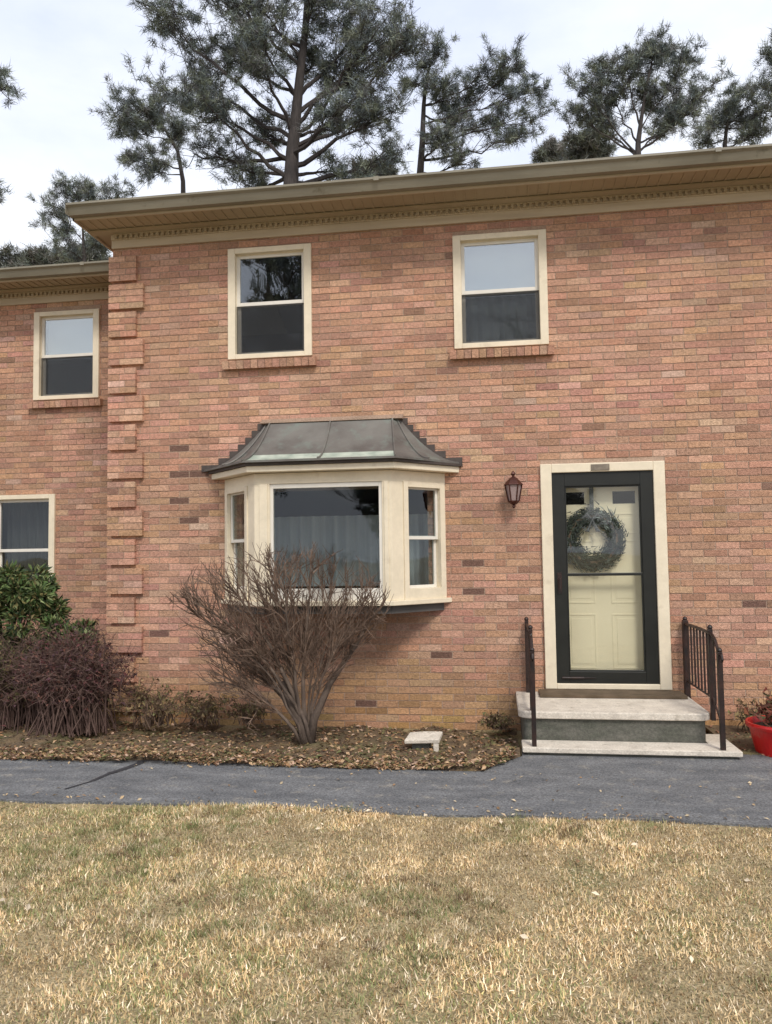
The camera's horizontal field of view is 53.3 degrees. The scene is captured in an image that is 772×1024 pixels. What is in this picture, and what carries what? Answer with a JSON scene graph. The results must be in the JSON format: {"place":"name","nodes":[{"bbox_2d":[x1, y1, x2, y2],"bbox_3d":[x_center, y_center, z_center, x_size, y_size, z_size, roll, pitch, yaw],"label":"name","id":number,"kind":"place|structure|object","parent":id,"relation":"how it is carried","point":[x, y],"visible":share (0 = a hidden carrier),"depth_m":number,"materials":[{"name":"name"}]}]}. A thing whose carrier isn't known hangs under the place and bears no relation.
{"place":"outdoors","nodes":[
{"label":"outdoors","id":0,"kind":"place"},
{"bbox_2d":[0,697,761,770],"bbox_3d":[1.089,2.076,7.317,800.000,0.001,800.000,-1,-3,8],"label":"ground","id":1,"kind":"structure","parent":0,"point":[518,736],"depth_m":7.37,"materials":[{"name":"brown soil"}]},
{"bbox_2d":[0,59,25,205],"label":"pine tree","id":2,"kind":"object","parent":1,"relation":"on","point":[4,71],"visible":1,"depth_m":18.55,"materials":[{"name":"green plant"}]},
{"bbox_2d":[0,241,33,267],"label":"broadleaf tree","id":3,"kind":"object","parent":1,"relation":"on","point":[5,251],"visible":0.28,"depth_m":41.11,"materials":[{"name":"green plant"}]},
{"bbox_2d":[9,242,57,266],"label":"broadleaf tree","id":4,"kind":"object","parent":1,"relation":"on","point":[38,255],"visible":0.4,"depth_m":37.45,"materials":[{"name":"green plant"}]},
{"bbox_2d":[0,613,80,730],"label":"barberry bush","id":5,"kind":"object","parent":1,"relation":"on","point":[11,721],"visible":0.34,"depth_m":7.38,"materials":[{"name":"brown plant"}]},
{"bbox_2d":[0,559,99,671],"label":"evergreen shrub","id":6,"kind":"object","parent":1,"relation":"on","point":[22,595],"visible":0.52,"depth_m":7.84,"materials":[{"name":"green plant"}]},
{"bbox_2d":[0,260,112,692],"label":"townhouse","id":7,"kind":"structure","parent":1,"relation":"on","point":[54,387],"depth_m":9.66,"materials":[{"name":"brick"}]},
{"bbox_2d":[0,494,56,615],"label":"window","id":8,"kind":"structure","parent":7,"relation":"in","point":[31,537],"depth_m":9.90,"materials":[{"name":"white plastic"}]},
{"bbox_2d":[27,308,102,408],"bbox_3d":[-4.010,-1.920,9.734,0.972,1.233,0.248,-1,-3,8],"label":"window","id":9,"kind":"structure","parent":7,"relation":"in","point":[71,333],"depth_m":9.74,"materials":[{"name":"white plastic"}]},
{"bbox_2d":[0,610,144,737],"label":"barberry bush","id":10,"kind":"object","parent":1,"relation":"on","point":[60,681],"visible":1,"depth_m":7.06,"materials":[{"name":"brown plant"}]},
{"bbox_2d":[47,232,111,263],"bbox_3d":[-13.501,-4.357,33.988,3.599,16.158,2.605,-2,-4,24],"label":"broadleaf tree","id":11,"kind":"object","parent":1,"relation":"on","point":[93,255],"visible":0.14,"depth_m":33.93,"materials":[{"name":"green plant"}]},
{"bbox_2d":[22,169,137,262],"bbox_3d":[-9.939,-4.264,25.361,4.038,14.887,2.515,-1,-3,8],"label":"pine tree","id":12,"kind":"object","parent":1,"relation":"on","point":[85,190],"visible":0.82,"depth_m":25.67,"materials":[{"name":"green plant"}]},
{"bbox_2d":[87,74,209,192],"bbox_3d":[-7.275,-5.092,22.936,3.732,16.188,2.668,-1,-3,8],"label":"pine tree","id":13,"kind":"object","parent":1,"relation":"on","point":[131,123],"visible":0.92,"depth_m":23.20,"materials":[{"name":"green plant"}]},
{"bbox_2d":[107,672,199,728],"bbox_3d":[-2.197,1.799,7.386,0.912,0.498,0.731,-1,-3,8],"label":"dry clump","id":14,"kind":"object","parent":1,"relation":"on","point":[157,709],"visible":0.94,"depth_m":7.33,"materials":[{"name":"brown plant"}]},
{"bbox_2d":[166,688,237,726],"bbox_3d":[-1.766,1.874,7.407,0.622,0.341,0.558,-1,-3,8],"label":"dry clump","id":15,"kind":"object","parent":1,"relation":"on","point":[200,707],"visible":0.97,"depth_m":7.36,"materials":[{"name":"brown plant"}]},
{"bbox_2d":[222,698,270,724],"bbox_3d":[-1.335,1.913,7.434,0.466,0.253,0.402,-3,-4,28],"label":"dry clump","id":16,"kind":"object","parent":1,"relation":"on","point":[244,709],"visible":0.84,"depth_m":7.38,"materials":[{"name":"brown plant"}]},
{"bbox_2d":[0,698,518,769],"bbox_3d":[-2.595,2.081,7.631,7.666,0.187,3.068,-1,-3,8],"label":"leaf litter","id":17,"kind":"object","parent":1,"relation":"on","point":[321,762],"visible":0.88,"depth_m":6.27,"materials":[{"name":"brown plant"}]},
{"bbox_2d":[163,540,393,743],"bbox_3d":[-0.863,1.127,6.624,1.814,1.786,1.456,-1,-3,8],"label":"bare shrub","id":18,"kind":"object","parent":1,"relation":"on","point":[305,720],"visible":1,"depth_m":6.59,"materials":[{"name":"brown plant"}]},
{"bbox_2d":[121,0,444,189],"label":"pine tree","id":19,"kind":"object","parent":1,"relation":"on","point":[253,36],"visible":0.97,"depth_m":19.46,"materials":[{"name":"green plant"}]},
{"bbox_2d":[349,150,401,177],"bbox_3d":[-0.465,-5.515,30.160,2.415,17.666,2.040,-3,-4,38],"label":"broadleaf tree","id":20,"kind":"object","parent":1,"relation":"on","point":[357,162],"visible":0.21,"depth_m":30.29,"materials":[{"name":"green plant"}]},
{"bbox_2d":[65,143,771,733],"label":"townhouse","id":21,"kind":"structure","parent":1,"relation":"on","point":[393,381],"depth_m":7.46,"materials":[{"name":"brick"}]},
{"bbox_2d":[222,243,316,369],"bbox_3d":[-1.184,-2.090,7.896,0.972,1.263,0.197,-1,-3,8],"label":"window","id":22,"kind":"structure","parent":21,"relation":"in","point":[235,256],"depth_m":7.87,"materials":[{"name":"white plastic"}]},
{"bbox_2d":[201,414,462,613],"bbox_3d":[-0.587,0.004,7.496,2.661,1.925,0.943,-1,-3,8],"label":"bay window","id":23,"kind":"structure","parent":21,"relation":"in","point":[385,452],"depth_m":7.40,"materials":[{"name":"white plastic"}]},
{"bbox_2d":[450,229,553,359],"bbox_3d":[1.133,-2.117,7.640,1.002,1.243,0.347,-1,-3,8],"label":"window","id":24,"kind":"structure","parent":21,"relation":"in","point":[491,323],"depth_m":7.69,"materials":[{"name":"white plastic"}]},
{"bbox_2d":[504,471,522,507],"bbox_3d":[1.219,-0.213,7.315,0.164,0.355,0.215,-3,-4,33],"label":"wall lantern","id":25,"kind":"object","parent":21,"relation":"attached to","point":[513,486],"depth_m":7.26,"materials":[{"name":"brown metal"}]},
{"bbox_2d":[591,464,609,469],"bbox_3d":[2.026,-0.425,7.281,0.170,0.058,0.008,-1,-3,8],"label":"door plate","id":26,"kind":"object","parent":21,"relation":"attached to","point":[599,466],"depth_m":7.28,"materials":[{"name":"brown metal"}]},
{"bbox_2d":[566,486,643,669],"bbox_3d":[2.081,0.622,7.397,0.945,2.000,0.049,-1,-3,8],"label":"front door","id":27,"kind":"structure","parent":21,"relation":"in","point":[605,612],"depth_m":7.36,"materials":[{"name":"beige paint"}]},
{"bbox_2d":[567,487,628,572],"bbox_3d":[1.966,0.153,7.360,0.692,0.920,0.083,-1,-3,8],"label":"wreath","id":28,"kind":"object","parent":27,"relation":"hanging from","point":[613,549],"visible":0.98,"depth_m":7.34,"materials":[{"name":"evergreen foliage"},{"name":"twig"},{"name":"ribbon fabric"}]},
{"bbox_2d":[551,471,659,683],"bbox_3d":[2.058,0.610,7.238,0.933,1.986,0.093,-1,-3,8],"label":"storm door","id":29,"kind":"structure","parent":21,"relation":"in","point":[642,479],"depth_m":7.25,"materials":[{"name":"black paint"}]},
{"bbox_2d":[404,731,442,751],"bbox_3d":[0.317,1.920,6.421,0.291,0.150,0.204,-2,-3,14],"label":"stone slab","id":30,"kind":"object","parent":1,"relation":"on","point":[423,739],"depth_m":6.37,"materials":[{"name":"stone"}]},
{"bbox_2d":[393,25,576,172],"bbox_3d":[2.966,-5.871,22.711,4.761,17.431,3.335,1,-4,-23],"label":"pine tree","id":31,"kind":"object","parent":1,"relation":"on","point":[445,138],"visible":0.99,"depth_m":22.94,"materials":[{"name":"green plant"}]},
{"bbox_2d":[477,710,515,730],"bbox_3d":[1.020,1.903,7.039,0.348,0.187,0.332,-2,-4,24],"label":"dry clump","id":32,"kind":"object","parent":1,"relation":"on","point":[497,721],"visible":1,"depth_m":7.00,"materials":[{"name":"brown plant"}]},
{"bbox_2d":[528,134,568,163],"bbox_3d":[8.347,-7.483,37.272,2.952,22.159,2.341,-1,-3,8],"label":"broadleaf tree","id":33,"kind":"object","parent":1,"relation":"on","point":[546,151],"visible":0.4,"depth_m":37.44,"materials":[{"name":"green plant"}]},
{"bbox_2d":[553,112,619,161],"bbox_3d":[8.280,-6.748,30.831,2.908,19.959,2.980,-1,-3,8],"label":"broadleaf tree","id":34,"kind":"object","parent":1,"relation":"on","point":[579,146],"visible":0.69,"depth_m":31.10,"materials":[{"name":"green plant"}]},
{"bbox_2d":[516,689,742,758],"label":"front steps","id":35,"kind":"structure","parent":1,"relation":"on","point":[636,723],"depth_m":6.28,"materials":[{"name":"concrete"}]},
{"bbox_2d":[524,617,536,746],"bbox_3d":[1.252,1.429,6.685,0.042,0.940,1.195,-1,-3,8],"label":"railing","id":36,"kind":"object","parent":35,"relation":"on","point":[530,666],"visible":1,"depth_m":6.18,"materials":[{"name":"black metal"}]},
{"bbox_2d":[682,616,725,750],"bbox_3d":[2.673,1.398,6.484,0.048,0.940,1.199,-1,-3,8],"label":"railing","id":37,"kind":"object","parent":35,"relation":"on","point":[711,643],"visible":0.98,"depth_m":6.33,"materials":[{"name":"black metal"}]},
{"bbox_2d":[557,20,729,154],"bbox_3d":[7.420,-5.732,22.132,4.808,16.961,2.802,-1,-3,8],"label":"pine tree","id":38,"kind":"object","parent":1,"relation":"on","point":[651,53],"visible":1,"depth_m":22.27,"materials":[{"name":"green plant"}]},
{"bbox_2d":[684,66,771,149],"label":"pine tree","id":39,"kind":"object","parent":1,"relation":"on","point":[748,123],"visible":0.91,"depth_m":23.73,"materials":[{"name":"green plant"}]},
{"bbox_2d":[708,725,767,756],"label":"leaf litter","id":40,"kind":"object","parent":1,"relation":"on","point":[710,726],"visible":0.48,"depth_m":6.56,"materials":[{"name":"brown plant"}]},
{"bbox_2d":[728,694,767,732],"bbox_3d":[3.274,1.752,6.722,0.555,0.363,0.448,-1,-3,8],"label":"dry clump","id":41,"kind":"object","parent":1,"relation":"on","point":[742,716],"visible":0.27,"depth_m":6.74,"materials":[{"name":"brown plant"}]},
{"bbox_2d":[745,715,771,756],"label":"plant pot","id":42,"kind":"object","parent":1,"relation":"on","point":[761,733],"visible":0.88,"depth_m":6.01,"materials":[{"name":"red plastic"}]},
{"bbox_2d":[735,687,771,726],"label":"dry plant","id":43,"kind":"object","parent":42,"relation":"on","point":[767,717],"visible":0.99,"depth_m":6.10,"materials":[{"name":"brown plant"}]},
{"bbox_2d":[748,24,771,97],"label":"pine tree","id":44,"kind":"object","parent":1,"relation":"on","point":[766,83],"visible":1,"depth_m":20.99,"materials":[{"name":"green plant"}]},
{"bbox_2d":[0,799,771,1023],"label":"lawn","id":45,"kind":"structure","parent":0,"point":[577,994],"depth_m":3.34,"materials":[{"name":"beige plant"}]},
{"bbox_2d":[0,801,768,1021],"bbox_3d":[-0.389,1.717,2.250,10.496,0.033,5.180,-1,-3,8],"label":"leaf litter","id":46,"kind":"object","parent":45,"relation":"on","point":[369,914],"visible":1,"depth_m":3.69,"materials":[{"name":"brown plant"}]},
{"bbox_2d":[0,749,771,827],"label":"path","id":47,"kind":"structure","parent":0,"point":[649,778],"depth_m":5.32,"materials":[{"name":"grey asphalt"}]},
{"bbox_2d":[65,761,143,788],"bbox_3d":[-2.070,1.951,5.722,0.075,0.001,0.776,-2,-4,24],"label":"path crack","id":48,"kind":"object","parent":47,"relation":"on","point":[124,768],"visible":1,"depth_m":5.80,"materials":[{"name":"black asphalt"}]},
{"bbox_2d":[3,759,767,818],"bbox_3d":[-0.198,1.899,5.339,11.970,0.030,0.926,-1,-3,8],"label":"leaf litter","id":49,"kind":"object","parent":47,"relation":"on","point":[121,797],"visible":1,"depth_m":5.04,"materials":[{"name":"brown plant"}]},
{"bbox_2d":[0,0,771,260],"label":"sky","id":50,"kind":"structure","parent":0,"point":[59,51],"materials":[{"name":"white"}]}
]}

